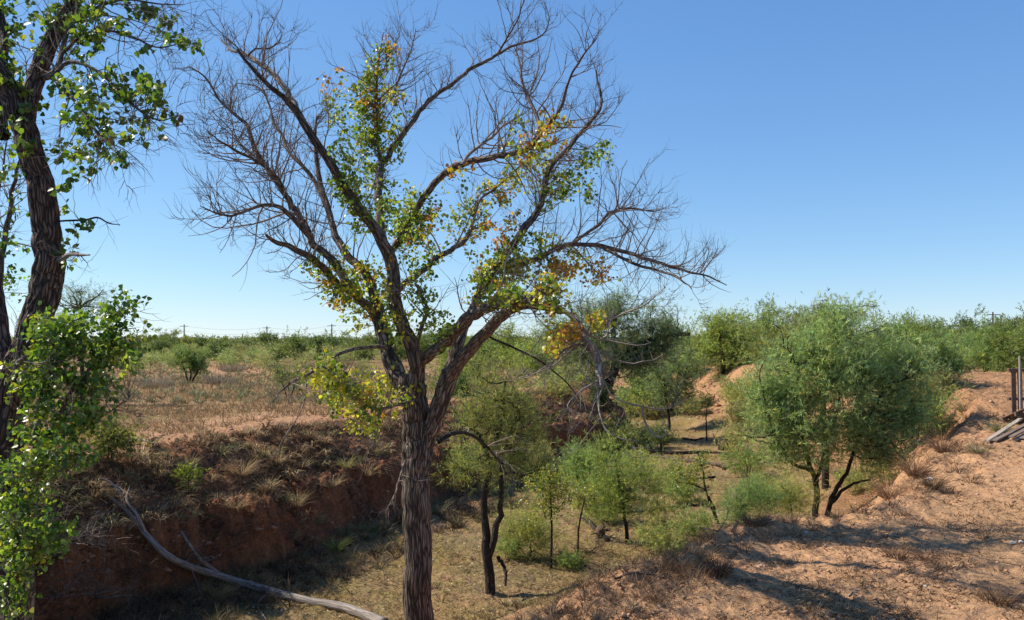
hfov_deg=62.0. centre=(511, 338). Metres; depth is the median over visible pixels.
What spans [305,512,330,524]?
grass tuft
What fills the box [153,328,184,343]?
skyline tree
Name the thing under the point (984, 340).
mesquite tree
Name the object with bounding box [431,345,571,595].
mesquite tree
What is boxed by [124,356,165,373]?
mesquite bush
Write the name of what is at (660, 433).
mesquite sapling
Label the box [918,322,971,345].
mesquite tree
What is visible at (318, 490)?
dry brush
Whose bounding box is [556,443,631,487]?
creek bush
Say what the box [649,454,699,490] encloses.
creek bush
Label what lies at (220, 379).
sagebrush
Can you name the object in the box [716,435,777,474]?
creek bush
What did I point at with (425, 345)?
mesquite tree
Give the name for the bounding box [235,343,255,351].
mesquite bush
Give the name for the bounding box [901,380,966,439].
creek bush
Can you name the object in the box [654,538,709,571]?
grass tuft
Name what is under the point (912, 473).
grass tuft
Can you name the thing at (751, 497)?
bush
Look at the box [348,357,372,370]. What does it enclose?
mesquite bush
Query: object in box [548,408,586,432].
dry brush
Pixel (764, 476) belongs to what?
creek bush
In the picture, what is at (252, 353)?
mesquite bush
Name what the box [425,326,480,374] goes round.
mesquite tree
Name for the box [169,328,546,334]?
power line
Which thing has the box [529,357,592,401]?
creek bush
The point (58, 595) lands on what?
dry brush
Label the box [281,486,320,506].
grass tuft
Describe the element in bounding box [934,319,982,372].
mesquite tree
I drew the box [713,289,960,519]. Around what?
mesquite tree
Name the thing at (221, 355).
mesquite bush
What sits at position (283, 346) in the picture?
mesquite tree
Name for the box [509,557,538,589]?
fallen branch
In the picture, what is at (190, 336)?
mesquite tree
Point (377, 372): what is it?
sagebrush
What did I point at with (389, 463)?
dry brush
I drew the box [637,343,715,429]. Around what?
mesquite tree
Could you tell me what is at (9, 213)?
cottonwood sapling
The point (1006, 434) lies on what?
board ramp
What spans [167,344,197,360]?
mesquite bush
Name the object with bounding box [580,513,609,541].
fallen log
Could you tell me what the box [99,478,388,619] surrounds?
fallen tree
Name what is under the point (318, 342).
mesquite tree
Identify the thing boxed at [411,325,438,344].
mesquite tree
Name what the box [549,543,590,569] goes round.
creek bush
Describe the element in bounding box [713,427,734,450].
bush
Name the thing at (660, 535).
creek bush
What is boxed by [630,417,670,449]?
creek bush
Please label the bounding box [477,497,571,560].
mesquite sapling
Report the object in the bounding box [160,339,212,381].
mesquite bush
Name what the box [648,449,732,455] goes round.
fallen branch
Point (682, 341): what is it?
mesquite tree
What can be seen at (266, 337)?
skyline tree
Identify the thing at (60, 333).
cottonwood sapling
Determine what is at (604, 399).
evergreen shrub
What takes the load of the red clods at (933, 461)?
on the sandy bank at (1011, 469)
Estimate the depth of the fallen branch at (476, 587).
16.28 m
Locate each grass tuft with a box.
[180,452,202,463]
[195,575,242,600]
[219,489,261,508]
[220,452,266,475]
[254,475,280,490]
[266,448,290,464]
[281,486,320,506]
[285,526,303,539]
[287,454,316,467]
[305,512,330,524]
[311,468,348,487]
[313,535,357,551]
[332,453,364,468]
[347,518,370,530]
[357,456,383,475]
[359,520,380,531]
[362,442,392,453]
[431,500,453,514]
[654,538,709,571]
[674,535,731,563]
[682,549,746,583]
[724,502,783,528]
[786,537,819,549]
[860,470,923,498]
[875,540,920,562]
[880,449,948,476]
[901,546,953,564]
[914,470,956,489]
[915,421,974,452]
[947,397,974,410]
[962,580,1023,611]
[963,441,992,453]
[979,419,1016,432]
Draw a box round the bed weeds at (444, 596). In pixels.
[104,437,828,619]
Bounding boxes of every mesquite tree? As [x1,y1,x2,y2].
[14,279,129,400]
[127,328,152,351]
[147,335,175,354]
[160,333,182,346]
[168,340,179,352]
[179,336,194,346]
[182,334,203,340]
[192,335,213,348]
[202,337,236,360]
[204,334,228,348]
[227,332,254,352]
[259,339,290,361]
[277,325,309,359]
[300,328,342,355]
[334,335,353,349]
[336,328,375,359]
[348,342,376,360]
[366,333,377,344]
[395,340,406,360]
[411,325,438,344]
[414,327,436,356]
[423,336,442,358]
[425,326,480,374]
[425,348,517,391]
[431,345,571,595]
[474,336,498,363]
[479,319,541,367]
[499,319,581,375]
[521,281,697,387]
[540,352,595,386]
[585,325,611,361]
[609,329,649,349]
[611,342,683,416]
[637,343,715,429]
[653,306,715,374]
[669,307,764,374]
[691,298,786,361]
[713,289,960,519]
[713,292,802,374]
[743,287,885,488]
[849,326,869,358]
[854,303,977,391]
[860,308,944,362]
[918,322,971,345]
[932,323,975,369]
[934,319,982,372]
[952,318,1023,371]
[968,321,1018,370]
[974,312,1023,372]
[979,315,1023,371]
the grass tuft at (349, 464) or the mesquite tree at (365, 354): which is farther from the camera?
the mesquite tree at (365, 354)
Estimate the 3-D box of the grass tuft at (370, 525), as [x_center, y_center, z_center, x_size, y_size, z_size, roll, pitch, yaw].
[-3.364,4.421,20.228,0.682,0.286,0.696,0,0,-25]
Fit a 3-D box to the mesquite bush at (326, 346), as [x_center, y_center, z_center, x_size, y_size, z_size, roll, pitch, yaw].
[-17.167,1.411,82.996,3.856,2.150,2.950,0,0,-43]
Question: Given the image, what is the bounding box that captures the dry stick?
[881,605,924,608]
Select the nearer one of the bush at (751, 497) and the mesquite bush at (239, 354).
the bush at (751, 497)
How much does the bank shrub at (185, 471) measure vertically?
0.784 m
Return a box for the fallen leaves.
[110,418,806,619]
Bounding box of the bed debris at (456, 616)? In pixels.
[84,414,830,619]
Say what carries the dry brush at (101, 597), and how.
on the creek bank at (336, 510)
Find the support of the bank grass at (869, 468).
on the sandy bank at (1011, 469)
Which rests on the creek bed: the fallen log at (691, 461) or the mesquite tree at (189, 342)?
the fallen log at (691, 461)
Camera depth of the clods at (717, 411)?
49.65 m
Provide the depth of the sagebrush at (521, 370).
52.44 m
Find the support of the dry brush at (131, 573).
on the creek bank at (336, 510)
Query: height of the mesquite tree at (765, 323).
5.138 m
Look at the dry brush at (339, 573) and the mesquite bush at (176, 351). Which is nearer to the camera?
the dry brush at (339, 573)
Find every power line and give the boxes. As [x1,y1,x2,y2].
[134,324,522,332]
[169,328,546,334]
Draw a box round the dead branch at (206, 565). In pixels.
[180,531,218,571]
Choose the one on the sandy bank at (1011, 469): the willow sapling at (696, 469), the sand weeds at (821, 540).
the sand weeds at (821, 540)
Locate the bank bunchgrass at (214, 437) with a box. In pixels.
[31,387,614,554]
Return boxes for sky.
[0,0,1023,338]
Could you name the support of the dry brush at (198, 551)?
on the creek bank at (336, 510)
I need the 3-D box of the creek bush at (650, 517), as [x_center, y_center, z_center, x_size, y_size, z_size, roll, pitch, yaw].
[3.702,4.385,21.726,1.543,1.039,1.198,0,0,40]
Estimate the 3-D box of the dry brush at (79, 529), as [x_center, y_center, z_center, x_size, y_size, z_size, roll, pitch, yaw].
[-7.013,3.019,13.332,1.258,1.230,1.139,0,0,28]
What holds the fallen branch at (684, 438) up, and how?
on the creek bed
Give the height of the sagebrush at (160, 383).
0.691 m
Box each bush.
[106,352,152,366]
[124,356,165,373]
[141,350,165,365]
[149,351,170,362]
[154,347,175,356]
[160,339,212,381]
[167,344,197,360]
[186,347,210,360]
[210,349,238,363]
[215,347,241,358]
[217,353,244,366]
[229,348,248,361]
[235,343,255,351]
[242,347,277,364]
[247,350,281,369]
[254,349,312,394]
[289,349,316,364]
[320,343,352,357]
[322,349,349,363]
[335,347,359,363]
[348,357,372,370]
[441,436,485,479]
[493,529,537,560]
[510,431,562,477]
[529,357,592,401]
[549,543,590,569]
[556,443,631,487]
[567,480,635,525]
[590,409,652,451]
[612,383,657,414]
[618,442,658,473]
[622,385,666,419]
[626,507,708,553]
[627,496,682,526]
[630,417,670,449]
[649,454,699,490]
[657,470,709,504]
[666,493,718,537]
[670,386,712,417]
[707,371,756,409]
[707,416,766,454]
[708,370,746,402]
[710,392,757,431]
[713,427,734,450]
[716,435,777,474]
[733,464,790,500]
[828,459,893,494]
[846,451,913,491]
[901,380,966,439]
[916,359,984,405]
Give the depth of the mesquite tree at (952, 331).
48.13 m
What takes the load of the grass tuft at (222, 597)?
on the creek bed
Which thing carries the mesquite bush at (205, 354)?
on the sandy bank at (1011, 469)
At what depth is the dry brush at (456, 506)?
23.28 m
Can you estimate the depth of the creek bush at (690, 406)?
49.02 m
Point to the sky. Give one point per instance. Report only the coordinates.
(852, 147)
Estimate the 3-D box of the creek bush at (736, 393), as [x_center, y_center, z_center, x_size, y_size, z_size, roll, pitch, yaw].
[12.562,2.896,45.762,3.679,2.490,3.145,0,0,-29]
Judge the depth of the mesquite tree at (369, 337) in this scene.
92.57 m
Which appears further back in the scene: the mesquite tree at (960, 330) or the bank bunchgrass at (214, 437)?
the mesquite tree at (960, 330)
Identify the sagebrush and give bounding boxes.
[132,374,177,388]
[200,371,240,384]
[218,363,250,371]
[351,366,381,375]
[505,366,535,375]
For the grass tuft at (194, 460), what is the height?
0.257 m
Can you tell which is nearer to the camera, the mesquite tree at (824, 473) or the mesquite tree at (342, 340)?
the mesquite tree at (824, 473)
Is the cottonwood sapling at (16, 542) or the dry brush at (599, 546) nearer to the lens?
the cottonwood sapling at (16, 542)
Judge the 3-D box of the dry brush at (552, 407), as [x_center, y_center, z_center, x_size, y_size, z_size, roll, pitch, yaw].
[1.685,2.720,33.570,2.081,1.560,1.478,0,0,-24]
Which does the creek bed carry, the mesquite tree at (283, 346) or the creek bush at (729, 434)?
the creek bush at (729, 434)
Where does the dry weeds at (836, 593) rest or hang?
on the sandy bank at (1011, 469)
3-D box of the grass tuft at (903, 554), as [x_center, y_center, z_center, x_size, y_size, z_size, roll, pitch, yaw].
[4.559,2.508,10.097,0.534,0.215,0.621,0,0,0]
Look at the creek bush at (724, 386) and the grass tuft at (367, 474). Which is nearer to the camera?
the grass tuft at (367, 474)
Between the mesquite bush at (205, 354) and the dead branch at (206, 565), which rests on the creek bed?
the dead branch at (206, 565)
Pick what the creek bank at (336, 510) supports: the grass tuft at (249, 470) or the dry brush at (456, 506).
the grass tuft at (249, 470)
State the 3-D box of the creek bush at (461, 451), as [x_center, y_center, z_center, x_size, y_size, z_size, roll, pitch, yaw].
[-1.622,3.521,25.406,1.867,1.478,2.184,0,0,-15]
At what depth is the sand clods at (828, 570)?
9.45 m
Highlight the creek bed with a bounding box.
[89,369,841,619]
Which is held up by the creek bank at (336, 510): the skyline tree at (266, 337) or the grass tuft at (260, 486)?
the grass tuft at (260, 486)
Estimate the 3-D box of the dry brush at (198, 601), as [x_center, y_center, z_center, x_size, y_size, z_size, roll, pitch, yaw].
[-5.203,4.712,15.003,1.687,1.200,1.300,0,0,-37]
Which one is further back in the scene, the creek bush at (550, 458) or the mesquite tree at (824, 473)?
the creek bush at (550, 458)
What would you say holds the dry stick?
on the sandy bank at (1011, 469)
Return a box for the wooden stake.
[1018,356,1021,421]
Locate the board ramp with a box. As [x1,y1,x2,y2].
[984,417,1023,441]
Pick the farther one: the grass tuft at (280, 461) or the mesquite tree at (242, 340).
the mesquite tree at (242, 340)
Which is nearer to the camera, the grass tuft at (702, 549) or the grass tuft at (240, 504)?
the grass tuft at (702, 549)
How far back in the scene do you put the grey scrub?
36.28 m
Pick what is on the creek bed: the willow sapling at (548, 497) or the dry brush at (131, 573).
the willow sapling at (548, 497)
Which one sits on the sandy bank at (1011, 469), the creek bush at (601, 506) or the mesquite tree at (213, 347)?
the mesquite tree at (213, 347)
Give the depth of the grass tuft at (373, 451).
22.81 m
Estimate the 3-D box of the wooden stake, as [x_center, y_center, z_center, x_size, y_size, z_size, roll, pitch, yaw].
[11.256,1.115,18.880,0.060,1.456,0.035,0,0,0]
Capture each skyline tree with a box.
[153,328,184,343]
[254,329,278,347]
[887,310,956,339]
[893,314,954,333]
[928,304,997,342]
[980,301,1023,333]
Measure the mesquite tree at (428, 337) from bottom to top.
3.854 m
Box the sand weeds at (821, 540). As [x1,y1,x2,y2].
[548,389,1023,619]
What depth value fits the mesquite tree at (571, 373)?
55.80 m
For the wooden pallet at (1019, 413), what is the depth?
18.73 m
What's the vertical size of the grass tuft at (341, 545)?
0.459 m
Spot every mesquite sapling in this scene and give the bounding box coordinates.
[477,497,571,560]
[552,436,609,503]
[563,426,685,541]
[638,419,682,454]
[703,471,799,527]
[757,462,825,517]
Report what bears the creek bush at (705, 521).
on the creek bed
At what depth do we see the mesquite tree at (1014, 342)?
36.48 m
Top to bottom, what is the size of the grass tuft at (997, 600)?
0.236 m
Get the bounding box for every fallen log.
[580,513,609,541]
[642,446,736,468]
[722,460,772,469]
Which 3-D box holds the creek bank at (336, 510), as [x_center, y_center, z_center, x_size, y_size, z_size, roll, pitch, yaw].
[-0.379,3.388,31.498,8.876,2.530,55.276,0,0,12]
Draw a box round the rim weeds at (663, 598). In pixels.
[488,380,1010,619]
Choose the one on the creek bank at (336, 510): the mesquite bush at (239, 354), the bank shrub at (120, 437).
the bank shrub at (120, 437)
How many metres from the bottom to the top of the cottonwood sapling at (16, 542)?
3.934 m
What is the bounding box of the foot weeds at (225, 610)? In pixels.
[56,425,671,619]
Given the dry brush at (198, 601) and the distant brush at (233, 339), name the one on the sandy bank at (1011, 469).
the distant brush at (233, 339)
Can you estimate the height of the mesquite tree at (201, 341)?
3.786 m
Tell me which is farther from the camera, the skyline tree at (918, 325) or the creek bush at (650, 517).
the skyline tree at (918, 325)
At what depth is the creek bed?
18.29 m
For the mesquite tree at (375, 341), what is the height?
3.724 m
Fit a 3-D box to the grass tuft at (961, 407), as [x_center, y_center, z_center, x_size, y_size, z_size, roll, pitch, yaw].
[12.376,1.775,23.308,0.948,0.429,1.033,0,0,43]
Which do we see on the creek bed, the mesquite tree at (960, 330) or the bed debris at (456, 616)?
the bed debris at (456, 616)
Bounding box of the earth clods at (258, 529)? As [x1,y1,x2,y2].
[25,384,620,604]
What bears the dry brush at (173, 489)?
on the creek bank at (336, 510)
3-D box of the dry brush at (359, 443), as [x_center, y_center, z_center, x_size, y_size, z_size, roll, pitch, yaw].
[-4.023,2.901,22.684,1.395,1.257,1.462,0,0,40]
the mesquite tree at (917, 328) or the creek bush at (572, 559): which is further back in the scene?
the mesquite tree at (917, 328)
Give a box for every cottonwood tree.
[0,0,241,619]
[162,0,730,619]
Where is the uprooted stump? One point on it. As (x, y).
(599, 528)
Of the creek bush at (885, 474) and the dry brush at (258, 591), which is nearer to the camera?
the dry brush at (258, 591)
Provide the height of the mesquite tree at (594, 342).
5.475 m
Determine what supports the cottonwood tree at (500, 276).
on the sandy bank at (1011, 469)
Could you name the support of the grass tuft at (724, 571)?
on the sandy bank at (1011, 469)
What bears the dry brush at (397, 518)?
on the creek bed
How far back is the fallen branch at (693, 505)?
24.34 m
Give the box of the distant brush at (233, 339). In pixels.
[11,332,716,369]
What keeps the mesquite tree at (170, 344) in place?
on the sandy bank at (1011, 469)
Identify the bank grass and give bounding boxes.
[684,369,973,515]
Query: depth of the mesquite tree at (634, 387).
51.51 m
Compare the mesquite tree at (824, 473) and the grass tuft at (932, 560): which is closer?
the grass tuft at (932, 560)
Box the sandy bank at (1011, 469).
[41,339,1023,619]
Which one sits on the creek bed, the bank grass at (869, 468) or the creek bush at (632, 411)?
the creek bush at (632, 411)
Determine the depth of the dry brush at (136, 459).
16.22 m
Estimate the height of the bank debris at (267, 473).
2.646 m
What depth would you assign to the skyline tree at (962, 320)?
129.65 m
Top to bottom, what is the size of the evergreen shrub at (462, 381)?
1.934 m
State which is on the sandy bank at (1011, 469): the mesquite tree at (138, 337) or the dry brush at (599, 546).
the mesquite tree at (138, 337)
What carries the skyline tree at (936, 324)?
on the sandy bank at (1011, 469)
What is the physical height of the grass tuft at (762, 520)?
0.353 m
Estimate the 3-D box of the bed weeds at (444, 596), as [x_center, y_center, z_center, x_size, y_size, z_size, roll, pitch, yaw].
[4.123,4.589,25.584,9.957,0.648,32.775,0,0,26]
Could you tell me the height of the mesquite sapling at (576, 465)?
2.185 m
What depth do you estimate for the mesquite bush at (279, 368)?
33.92 m
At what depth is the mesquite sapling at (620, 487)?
19.90 m
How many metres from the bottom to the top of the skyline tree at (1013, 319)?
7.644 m
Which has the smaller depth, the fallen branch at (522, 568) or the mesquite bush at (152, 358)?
the fallen branch at (522, 568)
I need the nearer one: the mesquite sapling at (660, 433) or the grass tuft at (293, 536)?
the grass tuft at (293, 536)
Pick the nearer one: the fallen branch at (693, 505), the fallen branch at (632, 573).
the fallen branch at (632, 573)
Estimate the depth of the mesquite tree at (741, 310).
62.08 m
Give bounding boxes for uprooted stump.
[589,519,611,538]
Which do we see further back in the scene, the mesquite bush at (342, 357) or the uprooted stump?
the mesquite bush at (342, 357)
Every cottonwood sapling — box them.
[0,127,95,302]
[0,284,171,619]
[0,430,125,619]
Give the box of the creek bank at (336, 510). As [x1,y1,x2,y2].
[20,373,633,619]
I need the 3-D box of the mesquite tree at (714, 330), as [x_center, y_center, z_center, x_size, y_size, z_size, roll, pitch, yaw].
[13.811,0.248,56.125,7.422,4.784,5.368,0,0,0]
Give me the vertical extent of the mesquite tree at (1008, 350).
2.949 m
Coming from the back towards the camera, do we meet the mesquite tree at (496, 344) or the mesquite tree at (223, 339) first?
the mesquite tree at (223, 339)
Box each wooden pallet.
[1001,408,1023,422]
[1007,368,1023,420]
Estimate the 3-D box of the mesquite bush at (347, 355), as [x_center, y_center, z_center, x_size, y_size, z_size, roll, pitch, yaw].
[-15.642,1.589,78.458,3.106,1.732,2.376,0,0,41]
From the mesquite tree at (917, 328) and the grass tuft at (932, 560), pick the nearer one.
the grass tuft at (932, 560)
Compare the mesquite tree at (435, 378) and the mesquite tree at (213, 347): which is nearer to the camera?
the mesquite tree at (435, 378)
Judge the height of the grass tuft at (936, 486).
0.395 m
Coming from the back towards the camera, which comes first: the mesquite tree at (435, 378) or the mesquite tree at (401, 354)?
the mesquite tree at (401, 354)
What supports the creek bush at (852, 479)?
on the sandy bank at (1011, 469)
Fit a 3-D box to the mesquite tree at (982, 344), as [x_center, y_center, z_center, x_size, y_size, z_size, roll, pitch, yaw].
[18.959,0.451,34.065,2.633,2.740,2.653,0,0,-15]
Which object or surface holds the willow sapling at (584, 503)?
on the creek bed
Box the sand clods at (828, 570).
[520,382,1023,619]
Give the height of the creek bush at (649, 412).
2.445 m
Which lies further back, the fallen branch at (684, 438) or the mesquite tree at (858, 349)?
the mesquite tree at (858, 349)
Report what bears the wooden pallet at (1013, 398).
on the sandy bank at (1011, 469)
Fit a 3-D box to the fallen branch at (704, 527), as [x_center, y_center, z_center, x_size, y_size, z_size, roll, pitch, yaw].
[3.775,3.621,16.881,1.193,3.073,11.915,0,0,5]
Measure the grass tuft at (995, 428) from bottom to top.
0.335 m
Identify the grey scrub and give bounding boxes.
[35,362,570,403]
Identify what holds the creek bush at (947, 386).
on the sandy bank at (1011, 469)
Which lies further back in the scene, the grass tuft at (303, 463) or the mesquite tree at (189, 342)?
the mesquite tree at (189, 342)
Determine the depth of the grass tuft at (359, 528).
20.00 m
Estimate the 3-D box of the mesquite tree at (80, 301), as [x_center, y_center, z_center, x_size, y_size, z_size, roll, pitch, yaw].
[-15.410,0.002,29.988,4.266,4.666,2.664,0,0,0]
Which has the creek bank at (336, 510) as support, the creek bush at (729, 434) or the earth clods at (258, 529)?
the earth clods at (258, 529)
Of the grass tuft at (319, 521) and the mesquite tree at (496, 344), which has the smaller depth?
the grass tuft at (319, 521)
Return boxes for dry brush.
[34,557,121,618]
[39,490,107,569]
[56,564,151,610]
[61,498,136,585]
[95,528,171,591]
[116,434,164,473]
[129,455,198,506]
[160,523,218,594]
[180,572,247,613]
[220,577,281,603]
[294,474,339,517]
[314,556,363,584]
[342,428,384,462]
[362,445,400,484]
[379,500,402,526]
[444,487,472,514]
[532,392,577,419]
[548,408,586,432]
[564,532,617,558]
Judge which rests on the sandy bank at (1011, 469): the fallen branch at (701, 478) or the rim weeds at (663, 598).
the rim weeds at (663, 598)
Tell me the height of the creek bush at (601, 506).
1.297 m
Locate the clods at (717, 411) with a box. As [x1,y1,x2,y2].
[619,363,838,427]
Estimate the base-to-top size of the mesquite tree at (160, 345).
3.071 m
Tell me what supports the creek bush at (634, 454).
on the creek bed
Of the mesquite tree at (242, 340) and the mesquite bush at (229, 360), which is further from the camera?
the mesquite tree at (242, 340)
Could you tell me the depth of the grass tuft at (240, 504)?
16.80 m
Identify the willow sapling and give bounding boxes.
[516,456,586,567]
[560,476,608,561]
[661,445,719,523]
[694,389,723,440]
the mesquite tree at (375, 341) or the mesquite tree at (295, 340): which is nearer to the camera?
the mesquite tree at (295, 340)
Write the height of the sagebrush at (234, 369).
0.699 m
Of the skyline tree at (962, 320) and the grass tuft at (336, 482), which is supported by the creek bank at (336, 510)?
the grass tuft at (336, 482)
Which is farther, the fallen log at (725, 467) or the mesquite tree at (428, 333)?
the mesquite tree at (428, 333)
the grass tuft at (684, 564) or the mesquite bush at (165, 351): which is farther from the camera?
the mesquite bush at (165, 351)
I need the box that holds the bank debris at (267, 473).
[20,387,613,619]
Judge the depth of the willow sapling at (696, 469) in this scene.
21.98 m
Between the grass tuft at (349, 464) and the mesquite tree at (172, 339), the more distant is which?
the mesquite tree at (172, 339)
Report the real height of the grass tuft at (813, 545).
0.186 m
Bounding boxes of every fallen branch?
[465,577,492,597]
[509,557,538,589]
[614,558,685,585]
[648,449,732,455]
[659,500,705,509]
[661,503,728,531]
[682,437,702,440]
[685,476,715,479]
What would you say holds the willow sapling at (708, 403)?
on the creek bed
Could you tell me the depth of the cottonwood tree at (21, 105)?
8.86 m
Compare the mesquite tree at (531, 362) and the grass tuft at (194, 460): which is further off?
the mesquite tree at (531, 362)
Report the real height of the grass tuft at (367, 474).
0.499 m
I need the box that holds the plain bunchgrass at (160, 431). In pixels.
[27,365,552,452]
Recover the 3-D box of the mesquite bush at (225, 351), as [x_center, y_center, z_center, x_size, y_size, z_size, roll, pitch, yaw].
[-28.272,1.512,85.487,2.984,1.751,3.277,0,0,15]
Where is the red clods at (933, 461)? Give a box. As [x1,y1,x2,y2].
[817,373,1023,507]
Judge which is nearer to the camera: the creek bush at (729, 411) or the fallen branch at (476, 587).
the fallen branch at (476, 587)
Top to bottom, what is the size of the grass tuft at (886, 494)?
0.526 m
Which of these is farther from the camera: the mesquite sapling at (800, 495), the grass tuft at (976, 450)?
the mesquite sapling at (800, 495)
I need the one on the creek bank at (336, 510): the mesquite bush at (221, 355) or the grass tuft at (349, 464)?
the grass tuft at (349, 464)
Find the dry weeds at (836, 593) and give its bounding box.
[518,370,1023,619]
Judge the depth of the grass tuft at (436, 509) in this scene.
22.62 m
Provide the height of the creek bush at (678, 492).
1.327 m
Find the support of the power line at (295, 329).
attached to the utility pole
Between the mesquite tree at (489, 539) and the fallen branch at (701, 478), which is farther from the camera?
the fallen branch at (701, 478)
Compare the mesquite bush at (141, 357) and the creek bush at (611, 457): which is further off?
the mesquite bush at (141, 357)
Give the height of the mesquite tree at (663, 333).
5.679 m
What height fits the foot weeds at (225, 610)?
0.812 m
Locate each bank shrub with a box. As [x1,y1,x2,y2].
[65,407,162,463]
[169,456,210,495]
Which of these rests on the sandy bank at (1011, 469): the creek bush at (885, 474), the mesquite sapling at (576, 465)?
the creek bush at (885, 474)
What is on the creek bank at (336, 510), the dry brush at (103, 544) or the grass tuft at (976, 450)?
the dry brush at (103, 544)
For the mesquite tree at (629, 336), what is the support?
on the sandy bank at (1011, 469)
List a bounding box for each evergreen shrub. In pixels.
[451,369,476,397]
[582,376,638,439]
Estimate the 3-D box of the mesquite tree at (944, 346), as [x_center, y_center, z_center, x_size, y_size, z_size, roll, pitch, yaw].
[13.316,0.668,27.848,4.072,3.777,3.158,0,0,0]
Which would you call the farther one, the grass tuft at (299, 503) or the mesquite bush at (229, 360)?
the mesquite bush at (229, 360)
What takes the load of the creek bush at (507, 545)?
on the creek bed
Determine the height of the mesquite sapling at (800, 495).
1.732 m
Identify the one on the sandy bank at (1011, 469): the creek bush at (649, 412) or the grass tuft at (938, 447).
the grass tuft at (938, 447)
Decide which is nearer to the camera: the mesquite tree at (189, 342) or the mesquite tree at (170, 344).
the mesquite tree at (170, 344)

